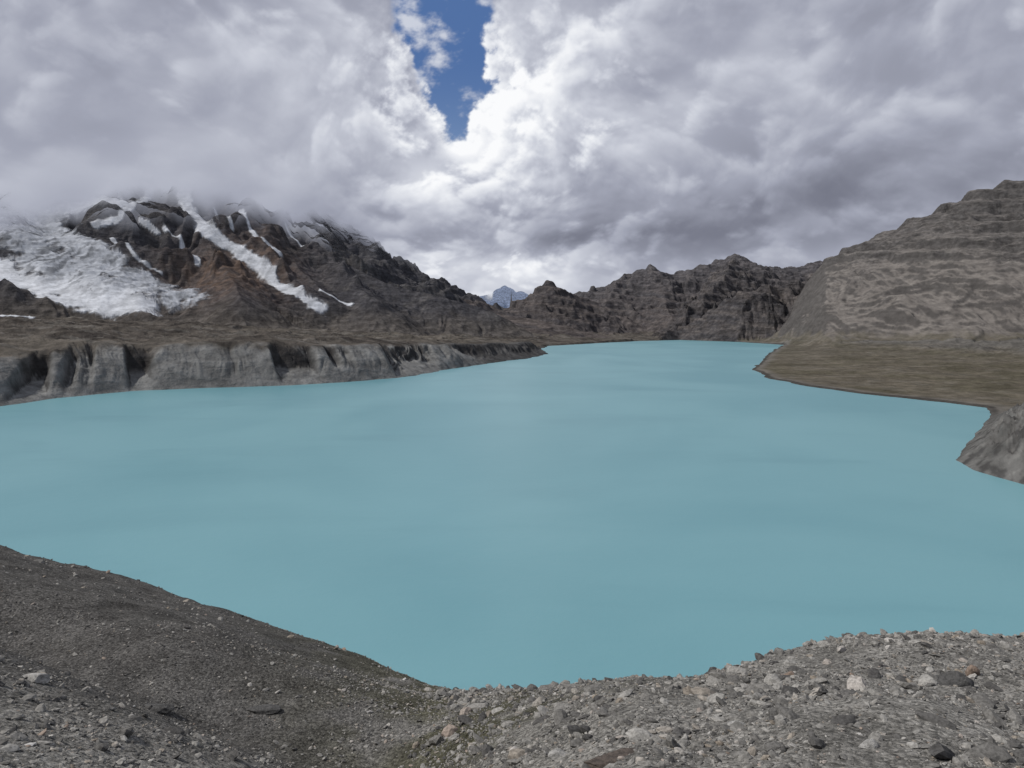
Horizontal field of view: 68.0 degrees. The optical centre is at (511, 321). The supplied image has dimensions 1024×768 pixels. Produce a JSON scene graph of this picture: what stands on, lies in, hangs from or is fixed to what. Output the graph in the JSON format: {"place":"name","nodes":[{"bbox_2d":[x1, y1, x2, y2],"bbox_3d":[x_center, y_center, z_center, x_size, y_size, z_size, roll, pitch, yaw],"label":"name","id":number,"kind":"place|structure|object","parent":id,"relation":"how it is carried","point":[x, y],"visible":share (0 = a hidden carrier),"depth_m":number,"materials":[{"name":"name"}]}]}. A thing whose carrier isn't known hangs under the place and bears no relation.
{"place":"outdoors","nodes":[
{"label":"outdoors","id":0,"kind":"place"},
{"bbox_2d":[0,340,1023,689],"bbox_3d":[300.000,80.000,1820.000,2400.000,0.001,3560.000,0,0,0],"label":"lake water","id":1,"kind":"structure","parent":0,"point":[614,510],"depth_m":323.84,"materials":[{"name":"teal liquid"}]},
{"bbox_2d":[0,0,1023,298],"bbox_3d":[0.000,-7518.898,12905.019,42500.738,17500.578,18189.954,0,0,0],"label":"sky","id":2,"kind":"structure","parent":0,"point":[488,148],"depth_m":20228.14,"materials":[{"name":"white"}]},
{"bbox_2d":[0,180,1023,767],"bbox_3d":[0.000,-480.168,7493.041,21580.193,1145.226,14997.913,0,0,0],"label":"terrain","id":3,"kind":"structure","parent":0,"point":[136,294],"depth_m":1111.08,"materials":[{"name":"grey stone"}]},
{"bbox_2d":[22,673,49,683],"bbox_3d":[-5.082,3.784,8.055,0.322,0.109,0.181,0,0,0],"label":"rock","id":4,"kind":"object","parent":3,"relation":"on","point":[41,678],"visible":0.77,"depth_m":8.03,"materials":[{"name":"grey stone"}]},
{"bbox_2d":[144,703,174,713],"bbox_3d":[-5.802,6.278,12.342,0.623,0.148,0.306,0,0,0],"label":"rock","id":5,"kind":"object","parent":3,"relation":"on","point":[162,708],"visible":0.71,"depth_m":12.28,"materials":[{"name":"grey stone"}]},
{"bbox_2d":[247,704,280,714],"bbox_3d":[-4.294,6.713,13.127,0.590,0.149,0.302,0,0,0],"label":"rock","id":6,"kind":"object","parent":3,"relation":"on","point":[266,709],"visible":0.99,"depth_m":13.05,"materials":[{"name":"grey stone"}]},
{"bbox_2d":[0,546,1023,767],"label":"gravel","id":7,"kind":"structure","parent":3,"relation":"on","point":[989,751],"depth_m":8.80,"materials":[{"name":"grey gravel"}]},
{"bbox_2d":[548,748,567,760],"bbox_3d":[0.484,4.347,7.609,0.247,0.094,0.182,0,0,18],"label":"rock","id":8,"kind":"object","parent":3,"relation":"on","point":[555,754],"visible":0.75,"depth_m":7.57,"materials":[{"name":"grey stone"}]},
{"bbox_2d":[584,748,638,767],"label":"rock","id":9,"kind":"object","parent":3,"relation":"on","point":[602,761],"visible":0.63,"depth_m":6.67,"materials":[{"name":"grey stone"}]},
{"bbox_2d":[725,721,746,725],"bbox_3d":[2.122,3.811,7.156,0.208,0.068,0.165,0,0,0],"label":"rock","id":10,"kind":"object","parent":3,"relation":"on","point":[729,723],"visible":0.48,"depth_m":7.17,"materials":[{"name":"grey stone"}]},
{"bbox_2d":[784,671,793,674],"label":"rock","id":11,"kind":"object","parent":3,"relation":"on","point":[790,673],"visible":0.44,"depth_m":10.08,"materials":[{"name":"beige stone"}]},
{"bbox_2d":[858,739,878,748],"bbox_3d":[2.871,3.396,6.090,0.166,0.078,0.108,0,0,-33],"label":"rock","id":12,"kind":"object","parent":3,"relation":"on","point":[869,744],"visible":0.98,"depth_m":6.07,"materials":[{"name":"grey stone"}]},
{"bbox_2d":[936,671,973,686],"bbox_3d":[5.360,4.347,9.164,0.481,0.229,0.311,0,0,-30],"label":"rock","id":13,"kind":"object","parent":3,"relation":"on","point":[957,678],"visible":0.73,"depth_m":9.13,"materials":[{"name":"grey stone"}]},
{"bbox_2d":[965,665,979,675],"bbox_3d":[5.912,4.519,9.757,0.158,0.232,0.140,0,0,0],"label":"rock","id":14,"kind":"object","parent":3,"relation":"on","point":[971,669],"visible":0.65,"depth_m":9.71,"materials":[{"name":"beige stone"}]}
]}

